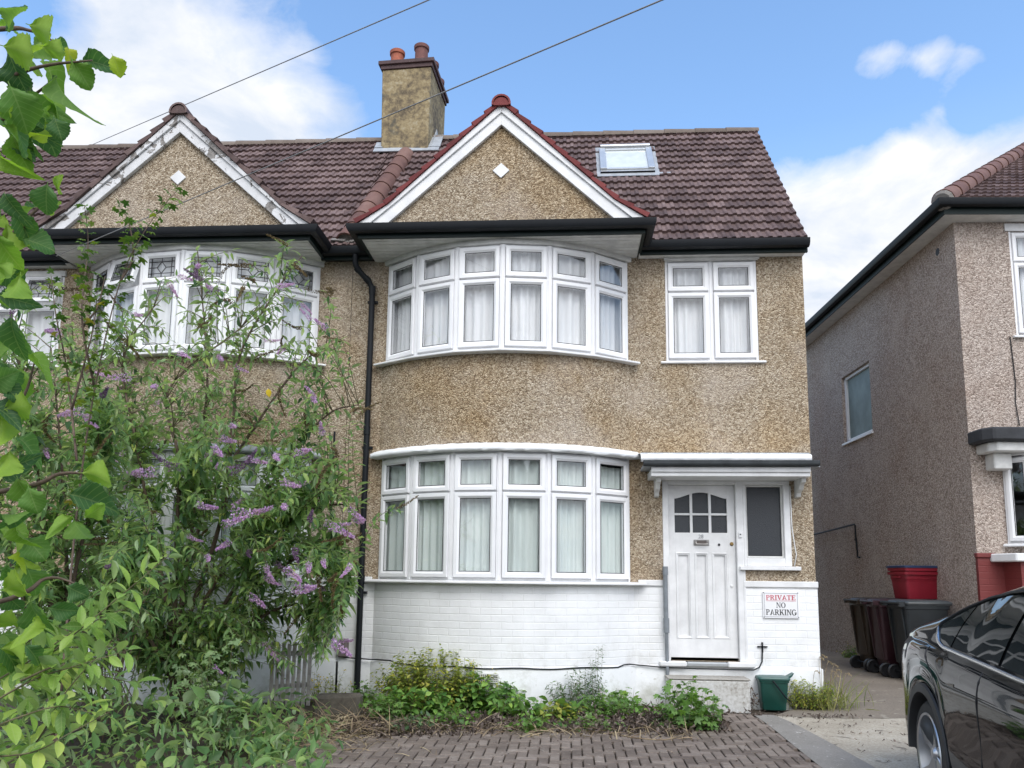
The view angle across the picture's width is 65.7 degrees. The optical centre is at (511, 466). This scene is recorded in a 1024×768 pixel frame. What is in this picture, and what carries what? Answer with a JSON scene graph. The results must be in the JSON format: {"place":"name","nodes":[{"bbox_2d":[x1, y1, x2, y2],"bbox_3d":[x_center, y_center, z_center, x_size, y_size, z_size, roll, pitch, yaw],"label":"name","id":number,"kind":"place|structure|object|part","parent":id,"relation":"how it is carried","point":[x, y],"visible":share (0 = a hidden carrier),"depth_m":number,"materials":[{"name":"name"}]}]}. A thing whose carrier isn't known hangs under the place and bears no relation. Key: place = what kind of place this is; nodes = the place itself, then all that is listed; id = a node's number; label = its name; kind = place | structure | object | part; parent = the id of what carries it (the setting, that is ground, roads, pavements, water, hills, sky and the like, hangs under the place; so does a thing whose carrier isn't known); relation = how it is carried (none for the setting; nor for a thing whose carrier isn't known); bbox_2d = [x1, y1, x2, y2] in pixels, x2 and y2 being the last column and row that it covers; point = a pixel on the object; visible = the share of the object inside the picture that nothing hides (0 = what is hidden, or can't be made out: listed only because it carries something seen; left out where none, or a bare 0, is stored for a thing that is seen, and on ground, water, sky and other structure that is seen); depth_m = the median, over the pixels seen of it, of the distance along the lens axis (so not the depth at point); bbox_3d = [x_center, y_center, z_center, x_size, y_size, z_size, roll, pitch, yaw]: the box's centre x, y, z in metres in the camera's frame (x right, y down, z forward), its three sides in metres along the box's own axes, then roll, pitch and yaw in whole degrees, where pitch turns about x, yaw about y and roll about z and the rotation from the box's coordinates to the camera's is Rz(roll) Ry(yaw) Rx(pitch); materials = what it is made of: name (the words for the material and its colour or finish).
{"place":"outdoors","nodes":[
{"label":"outdoors","id":0,"kind":"place"},
{"bbox_2d":[0,695,821,767],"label":"front garden","id":1,"kind":"object","parent":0,"point":[137,748],"visible":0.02,"depth_m":7.03,"materials":[{"name":"plant"}]},
{"bbox_2d":[0,5,126,763],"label":"hazel tree","id":2,"kind":"object","parent":1,"relation":"on","point":[29,116],"visible":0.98,"depth_m":1.88,"materials":[{"name":"green plant"}]},
{"bbox_2d":[0,283,178,758],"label":"buddleia shrub","id":3,"kind":"object","parent":1,"relation":"on","point":[134,551],"visible":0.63,"depth_m":6.44,"materials":[{"name":"green plant"}]},
{"bbox_2d":[0,544,182,767],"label":"privet bush","id":4,"kind":"object","parent":1,"relation":"on","point":[47,748],"visible":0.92,"depth_m":1.85,"materials":[{"name":"green plant"}]},
{"bbox_2d":[52,554,158,743],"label":"dead canes","id":5,"kind":"object","parent":1,"relation":"on","point":[108,693],"visible":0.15,"depth_m":7.03,"materials":[{"name":"brown plant"}]},
{"bbox_2d":[38,183,188,690],"bbox_3d":[-2.799,-0.274,5.297,1.011,3.422,0.366,0,-8,4],"label":"maple sapling","id":6,"kind":"object","parent":1,"relation":"on","point":[100,302],"visible":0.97,"depth_m":5.40,"materials":[{"name":"green plant"}]},
{"bbox_2d":[0,658,345,767],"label":"undergrowth","id":7,"kind":"object","parent":1,"relation":"on","point":[233,738],"visible":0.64,"depth_m":5.74,"materials":[{"name":"green plant"}]},
{"bbox_2d":[0,102,388,704],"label":"terraced house","id":8,"kind":"structure","parent":1,"relation":"on","point":[309,201],"depth_m":9.42,"materials":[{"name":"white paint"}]},
{"bbox_2d":[0,276,64,367],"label":"window","id":9,"kind":"structure","parent":8,"relation":"in","point":[38,320],"depth_m":10.06,"materials":[{"name":"white plastic"}]},
{"bbox_2d":[68,451,316,581],"bbox_3d":[-3.879,0.588,9.213,3.475,1.444,0.780,0,-8,4],"label":"bay window","id":10,"kind":"structure","parent":8,"relation":"in","point":[165,520],"depth_m":9.00,"materials":[{"name":"white plastic"}]},
{"bbox_2d":[77,249,325,368],"bbox_3d":[-3.840,-1.875,9.568,3.458,1.271,0.785,0,-8,4],"label":"bay window","id":11,"kind":"structure","parent":8,"relation":"in","point":[170,261],"depth_m":9.39,"materials":[{"name":"white plastic"}]},
{"bbox_2d":[94,0,428,143],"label":"overhead wire","id":12,"kind":"object","parent":8,"relation":"attached to","point":[286,61],"visible":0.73,"depth_m":7.47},
{"bbox_2d":[56,0,662,255],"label":"overhead wire","id":13,"kind":"object","parent":8,"relation":"attached to","point":[406,108],"visible":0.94,"depth_m":5.44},
{"bbox_2d":[171,634,251,758],"bbox_3d":[-2.472,1.862,6.498,0.606,1.008,0.843,4,-9,-24],"label":"currant bush","id":14,"kind":"object","parent":1,"relation":"on","point":[200,680],"visible":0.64,"depth_m":6.39,"materials":[{"name":"green plant"}]},
{"bbox_2d":[21,233,418,721],"bbox_3d":[-3.289,0.029,7.850,4.798,4.913,2.346,0,-8,4],"label":"buddleia shrub","id":15,"kind":"object","parent":1,"relation":"on","point":[256,520],"visible":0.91,"depth_m":7.68,"materials":[{"name":"green plant"}]},
{"bbox_2d":[212,679,305,759],"bbox_3d":[-2.125,2.118,6.504,0.850,0.676,0.787,0,-8,4],"label":"buddleia seedling","id":16,"kind":"object","parent":1,"relation":"on","point":[256,705],"visible":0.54,"depth_m":6.42,"materials":[{"name":"green plant"}]},
{"bbox_2d":[269,642,314,707],"bbox_3d":[-2.361,2.225,8.527,0.473,0.681,0.071,5,-9,-26],"label":"picket fence","id":17,"kind":"object","parent":1,"relation":"on","point":[303,684],"visible":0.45,"depth_m":8.50,"materials":[{"name":"grey wood"}]},
{"bbox_2d":[295,669,351,703],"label":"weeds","id":18,"kind":"object","parent":1,"relation":"on","point":[319,684],"visible":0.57,"depth_m":8.78,"materials":[{"name":"green plant"}]},
{"bbox_2d":[312,693,362,717],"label":"garden kerb","id":19,"kind":"structure","parent":1,"relation":"on","point":[339,700],"depth_m":8.07,"materials":[{"name":"concrete"}]},
{"bbox_2d":[347,679,374,701],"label":"ivy tuft","id":20,"kind":"object","parent":1,"relation":"on","point":[368,691],"visible":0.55,"depth_m":8.88,"materials":[{"name":"green plant"}]},
{"bbox_2d":[358,692,406,719],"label":"ground weed","id":21,"kind":"object","parent":1,"relation":"on","point":[383,709],"visible":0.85,"depth_m":7.83,"materials":[{"name":"green plant"}]},
{"bbox_2d":[381,710,434,731],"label":"ground weed","id":22,"kind":"object","parent":1,"relation":"on","point":[411,718],"visible":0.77,"depth_m":7.37,"materials":[{"name":"green plant"}]},
{"bbox_2d":[383,681,466,719],"bbox_3d":[-0.899,2.407,8.067,0.905,0.467,0.481,0,-8,4],"label":"nettle patch","id":23,"kind":"object","parent":1,"relation":"on","point":[432,705],"visible":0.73,"depth_m":8.02,"materials":[{"name":"green plant"}]},
{"bbox_2d":[369,643,501,710],"bbox_3d":[-0.817,2.273,8.520,1.459,0.741,0.841,0,-8,4],"label":"weed mound","id":24,"kind":"object","parent":1,"relation":"on","point":[402,680],"visible":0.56,"depth_m":8.37,"materials":[{"name":"green plant"}]},
{"bbox_2d":[412,703,482,728],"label":"ground weed","id":25,"kind":"object","parent":1,"relation":"on","point":[454,716],"visible":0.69,"depth_m":7.57,"materials":[{"name":"green plant"}]},
{"bbox_2d":[207,696,708,766],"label":"dry grass","id":26,"kind":"structure","parent":1,"relation":"on","point":[334,727],"depth_m":7.25,"materials":[{"name":"plant"}]},
{"bbox_2d":[447,671,526,715],"bbox_3d":[-0.284,2.428,8.388,0.883,0.556,0.598,0,-8,4],"label":"nettle patch","id":27,"kind":"object","parent":1,"relation":"on","point":[475,704],"visible":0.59,"depth_m":8.25,"materials":[{"name":"green plant"}]},
{"bbox_2d":[486,692,538,720],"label":"ground weed","id":28,"kind":"object","parent":1,"relation":"on","point":[508,707],"visible":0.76,"depth_m":8.00,"materials":[{"name":"green plant"}]},
{"bbox_2d":[496,708,563,733],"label":"ground weed","id":29,"kind":"object","parent":1,"relation":"on","point":[526,724],"visible":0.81,"depth_m":7.37,"materials":[{"name":"green plant"}]},
{"bbox_2d":[511,693,587,722],"bbox_3d":[0.376,2.484,7.922,0.811,0.464,0.457,0,-8,4],"label":"dock plant","id":30,"kind":"object","parent":1,"relation":"on","point":[536,711],"visible":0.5,"depth_m":7.88,"materials":[{"name":"green plant"}]},
{"bbox_2d":[538,700,587,723],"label":"ground weed","id":31,"kind":"object","parent":1,"relation":"on","point":[555,707],"visible":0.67,"depth_m":7.79,"materials":[{"name":"green plant"}]},
{"bbox_2d":[321,42,823,713],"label":"terraced house","id":32,"kind":"structure","parent":1,"relation":"on","point":[583,432],"depth_m":9.09,"materials":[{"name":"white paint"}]},
{"bbox_2d":[365,451,646,585],"bbox_3d":[-0.111,0.596,8.957,3.446,1.444,0.792,0,-8,4],"label":"bay window","id":33,"kind":"structure","parent":32,"relation":"in","point":[500,517],"depth_m":8.80,"materials":[{"name":"white plastic"}]},
{"bbox_2d":[373,244,639,366],"bbox_3d":[-0.088,-1.869,9.299,3.492,1.271,0.767,0,-8,4],"label":"bay window","id":34,"kind":"structure","parent":32,"relation":"in","point":[502,298],"depth_m":9.15,"materials":[{"name":"white plastic"}]},
{"bbox_2d":[668,485,738,657],"bbox_3d":[2.171,1.183,9.041,0.753,1.947,0.081,0,-8,4],"label":"door","id":35,"kind":"structure","parent":32,"relation":"in","point":[702,550],"depth_m":9.05,"materials":[{"name":"white paint"}]},
{"bbox_2d":[661,261,766,363],"bbox_3d":[2.371,-1.829,9.473,1.727,1.269,0.187,0,-8,4],"label":"window","id":36,"kind":"structure","parent":32,"relation":"in","point":[711,317],"depth_m":9.47,"materials":[{"name":"white plastic"}]},
{"bbox_2d":[762,592,799,618],"bbox_3d":[3.005,1.549,8.870,0.396,0.293,0.022,0,-8,4],"label":"sign","id":37,"kind":"object","parent":32,"relation":"attached to","point":[780,604],"visible":1,"depth_m":8.86,"materials":[{"name":"white plastic"}]},
{"bbox_2d":[544,666,606,712],"bbox_3d":[0.674,2.355,8.303,0.673,0.546,0.424,0,-8,4],"label":"mugwort","id":38,"kind":"object","parent":1,"relation":"on","point":[575,691],"visible":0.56,"depth_m":8.28,"materials":[{"name":"green plant"}]},
{"bbox_2d":[580,644,604,698],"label":"mugwort","id":39,"kind":"object","parent":1,"relation":"on","point":[595,683],"visible":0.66,"depth_m":8.39,"materials":[{"name":"green plant"}]},
{"bbox_2d":[577,687,635,720],"bbox_3d":[0.936,2.433,8.002,0.564,0.381,0.389,5,-9,-26],"label":"geranium","id":40,"kind":"object","parent":1,"relation":"on","point":[613,707],"visible":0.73,"depth_m":7.98,"materials":[{"name":"green plant"}]},
{"bbox_2d":[607,687,638,707],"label":"mallow plant","id":41,"kind":"object","parent":1,"relation":"on","point":[621,692],"visible":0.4,"depth_m":8.49,"materials":[{"name":"green plant"}]},
{"bbox_2d":[621,698,650,715],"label":"ground weed","id":42,"kind":"object","parent":1,"relation":"on","point":[637,707],"visible":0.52,"depth_m":8.06,"materials":[{"name":"green plant"}]},
{"bbox_2d":[648,675,728,730],"bbox_3d":[1.670,2.300,7.614,0.691,0.591,0.564,2,-8,-12],"label":"mallow plant","id":43,"kind":"object","parent":1,"relation":"on","point":[699,719],"visible":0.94,"depth_m":7.53,"materials":[{"name":"green plant"}]},
{"bbox_2d":[755,672,793,710],"bbox_3d":[2.866,2.443,8.646,0.392,0.388,0.305,0,-8,7],"label":"food caddy","id":44,"kind":"object","parent":1,"relation":"on","point":[772,691],"visible":0.98,"depth_m":8.54,"materials":[{"name":"green plastic"}]},
{"bbox_2d":[787,676,835,710],"bbox_3d":[3.240,2.487,8.721,0.614,0.390,0.492,0,-8,4],"label":"weed mound","id":45,"kind":"object","parent":1,"relation":"on","point":[804,703],"visible":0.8,"depth_m":8.62,"materials":[{"name":"green plant"}]},
{"bbox_2d":[755,715,874,767],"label":"edging strip","id":46,"kind":"object","parent":1,"relation":"on","point":[821,752],"visible":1,"depth_m":6.90,"materials":[{"name":"grey concrete"}]},
{"bbox_2d":[805,142,1023,655],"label":"semi detached house","id":47,"kind":"structure","parent":1,"relation":"on","point":[914,332],"depth_m":11.04,"materials":[{"name":"beige concrete"}]},
{"bbox_2d":[842,363,873,445],"bbox_3d":[5.859,-1.045,13.417,0.140,1.207,1.230,0,-8,1],"label":"side window","id":48,"kind":"structure","parent":47,"relation":"in","point":[857,385],"depth_m":13.53,"materials":[{"name":"white plastic"}]},
{"bbox_2d":[1003,452,1023,546],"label":"bay window","id":49,"kind":"structure","parent":47,"relation":"in","point":[1014,540],"depth_m":9.73,"materials":[{"name":"white plastic"}]},
{"bbox_2d":[1008,232,1023,337],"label":"window","id":50,"kind":"structure","parent":47,"relation":"in","point":[1016,239],"depth_m":10.24,"materials":[{"name":"white plastic"}]},
{"bbox_2d":[0,0,1023,322],"label":"sky","id":51,"kind":"structure","parent":0,"point":[863,111],"materials":[{"name":"blue"}]},
{"bbox_2d":[242,713,820,767],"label":"block paving","id":52,"kind":"structure","parent":0,"point":[758,736],"depth_m":6.63,"materials":[{"name":"grey brick"}]},
{"bbox_2d":[560,712,624,733],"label":"ground weed","id":53,"kind":"object","parent":52,"relation":"on","point":[589,716],"visible":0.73,"depth_m":7.42,"materials":[{"name":"green plant"}]},
{"bbox_2d":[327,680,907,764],"bbox_3d":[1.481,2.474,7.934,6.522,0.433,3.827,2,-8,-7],"label":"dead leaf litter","id":54,"kind":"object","parent":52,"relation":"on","point":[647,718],"visible":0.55,"depth_m":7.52,"materials":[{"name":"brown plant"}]},
{"bbox_2d":[622,735,675,740],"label":"dry stalk","id":55,"kind":"object","parent":52,"relation":"on","point":[649,739],"visible":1,"depth_m":6.95,"materials":[{"name":"plant"}]},
{"bbox_2d":[775,649,904,717],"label":"alley path","id":56,"kind":"structure","parent":0,"point":[891,700],"depth_m":9.32,"materials":[{"name":"concrete"}]},
{"bbox_2d":[789,655,879,711],"bbox_3d":[3.514,2.377,8.657,0.985,0.640,0.861,0,-8,4],"label":"grass tuft","id":57,"kind":"object","parent":56,"relation":"on","point":[836,696],"visible":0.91,"depth_m":8.59,"materials":[{"name":"plant"}]},
{"bbox_2d":[836,643,857,657],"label":"alley weed","id":58,"kind":"object","parent":56,"relation":"on","point":[848,654],"visible":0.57,"depth_m":13.37,"materials":[{"name":"green plant"}]},
{"bbox_2d":[843,597,886,671],"bbox_3d":[5.304,2.435,11.546,0.714,1.043,0.605,0,-8,2],"label":"wheelie bin","id":59,"kind":"object","parent":56,"relation":"on","point":[862,633],"visible":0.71,"depth_m":11.53,"materials":[{"name":"plastic"}]},
{"bbox_2d":[860,598,898,676],"bbox_3d":[5.272,2.347,10.935,0.714,1.043,0.605,0,-8,6],"label":"wheelie bin","id":60,"kind":"object","parent":56,"relation":"on","point":[881,634],"visible":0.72,"depth_m":10.79,"materials":[{"name":"plastic"}]},
{"bbox_2d":[880,599,952,677],"bbox_3d":[5.285,2.259,10.317,0.714,1.043,0.605,1,-8,1],"label":"wheelie bin","id":61,"kind":"object","parent":56,"relation":"on","point":[906,617],"visible":0.54,"depth_m":10.15,"materials":[{"name":"plastic"}]},
{"bbox_2d":[887,572,937,598],"bbox_3d":[5.521,1.625,10.839,0.594,0.360,0.428,2,-8,-8],"label":"recycling crate","id":62,"kind":"object","parent":61,"relation":"on","point":[914,585],"visible":0.83,"depth_m":10.67,"materials":[{"name":"plastic"}]},
{"bbox_2d":[887,568,936,571],"bbox_3d":[5.526,1.573,10.846,0.594,0.360,0.428,2,-8,-8],"label":"recycling crate","id":63,"kind":"object","parent":62,"relation":"in","point":[912,569],"visible":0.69,"depth_m":10.67,"materials":[{"name":"plastic"}]},
{"bbox_2d":[886,565,937,567],"bbox_3d":[5.524,1.376,10.875,0.614,0.036,0.448,2,-8,-9],"label":"crate lid","id":64,"kind":"object","parent":63,"relation":"on","point":[908,566],"visible":0.78,"depth_m":10.66,"materials":[{"name":"blue plastic"}]},
{"bbox_2d":[778,716,918,767],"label":"driveway","id":65,"kind":"structure","parent":0,"point":[878,752],"depth_m":7.32,"materials":[{"name":"concrete"}]},
{"bbox_2d":[901,586,1023,767],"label":"parked car","id":66,"kind":"object","parent":65,"relation":"on","point":[963,675],"visible":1,"depth_m":4.68,"materials":[{"name":"black paint"}]},
{"bbox_3d":[2.891,1.036,5.180,0.172,0.259,0.320,-1,-8,12],"label":"side window","id":67,"kind":"part","parent":66,"relation":"part of","materials":[{"name":"black glass"}]},
{"bbox_3d":[2.807,0.935,4.650,0.222,0.386,0.730,-1,-8,12],"label":"side window","id":68,"kind":"part","parent":66,"relation":"part of","materials":[{"name":"black glass"}]},
{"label":"side window","id":69,"kind":"part","parent":66,"relation":"part of","materials":[{"name":"black glass"}]}
]}

